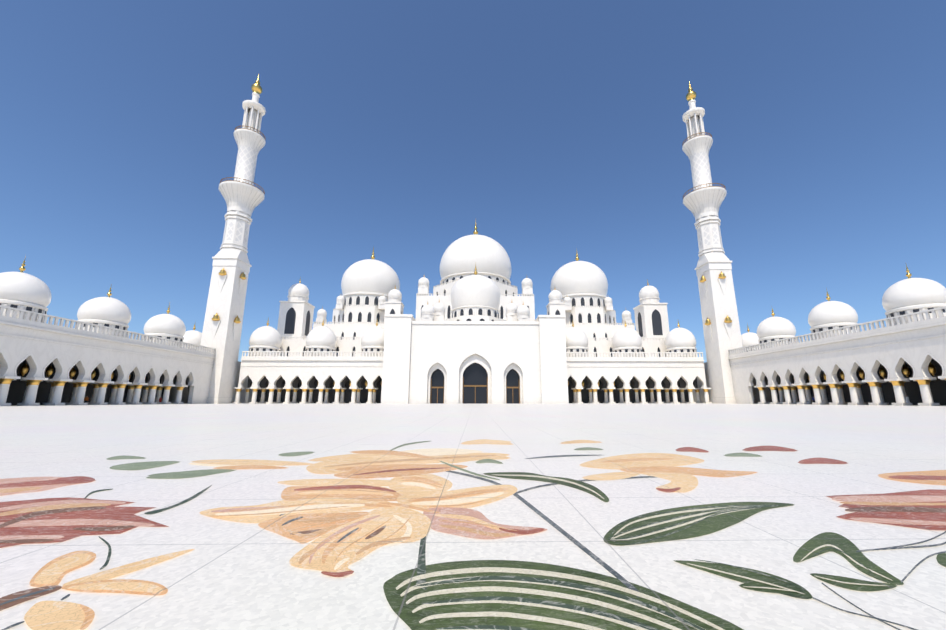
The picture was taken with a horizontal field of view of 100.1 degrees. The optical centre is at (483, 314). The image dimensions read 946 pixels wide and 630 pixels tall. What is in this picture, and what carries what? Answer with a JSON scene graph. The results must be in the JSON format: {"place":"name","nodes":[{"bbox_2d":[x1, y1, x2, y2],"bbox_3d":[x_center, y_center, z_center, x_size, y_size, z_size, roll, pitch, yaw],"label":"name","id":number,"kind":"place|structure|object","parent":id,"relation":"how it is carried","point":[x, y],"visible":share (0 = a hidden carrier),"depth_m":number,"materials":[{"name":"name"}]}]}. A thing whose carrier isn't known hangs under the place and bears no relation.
{"place":"outdoors","nodes":[
{"label":"outdoors","id":0,"kind":"place"},
{"bbox_2d":[0,403,945,629],"bbox_3d":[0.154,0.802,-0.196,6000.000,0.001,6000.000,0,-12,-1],"label":"courtyard ground","id":1,"kind":"structure","parent":0,"point":[227,575],"depth_m":3.45,"materials":[{"name":"stone"}]},
{"bbox_2d":[0,256,215,405],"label":"arcade wing","id":2,"kind":"structure","parent":1,"relation":"on","point":[96,355],"depth_m":77.09,"materials":[{"name":"white stone"}]},
{"bbox_2d":[168,361,252,403],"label":"arcade corner block","id":3,"kind":"structure","parent":1,"relation":"on","point":[173,391],"depth_m":108.65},
{"bbox_2d":[200,75,265,403],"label":"minaret","id":4,"kind":"object","parent":1,"relation":"on","point":[242,195],"visible":1,"depth_m":117.46,"materials":[{"name":"white stone"}]},
{"bbox_2d":[232,317,384,403],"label":"arcade wing","id":5,"kind":"structure","parent":1,"relation":"on","point":[319,372],"depth_m":116.48,"materials":[{"name":"white stone"}]},
{"bbox_2d":[277,223,668,356],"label":"mosque","id":6,"kind":"structure","parent":1,"relation":"on","point":[371,296],"depth_m":168.81,"materials":[{"name":"white stone"}]},
{"bbox_2d":[0,439,945,629],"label":"floral floor pattern","id":7,"kind":"object","parent":1,"relation":"on","point":[491,595],"visible":0.94,"depth_m":2.57,"materials":[{"name":"multicoloured stone"}]},
{"bbox_2d":[381,265,568,403],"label":"entrance building","id":8,"kind":"structure","parent":1,"relation":"on","point":[475,349],"depth_m":113.38,"materials":[{"name":"white stone"}]},
{"bbox_2d":[565,321,711,403],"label":"arcade wing","id":9,"kind":"structure","parent":1,"relation":"on","point":[627,372],"depth_m":118.55,"materials":[{"name":"white stone"}]},
{"bbox_2d":[682,82,742,403],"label":"minaret","id":10,"kind":"object","parent":1,"relation":"on","point":[703,200],"visible":1,"depth_m":120.49,"materials":[{"name":"white stone"}]},
{"bbox_2d":[693,362,771,403],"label":"arcade corner block","id":11,"kind":"structure","parent":1,"relation":"on","point":[768,395],"depth_m":112.07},
{"bbox_2d":[728,265,945,405],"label":"arcade wing","id":12,"kind":"structure","parent":1,"relation":"on","point":[839,358],"depth_m":77.84,"materials":[{"name":"white stone"}]},
{"bbox_2d":[0,0,945,362],"label":"sky","id":13,"kind":"structure","parent":0,"point":[557,129],"materials":[{"name":"blue"}]}
]}

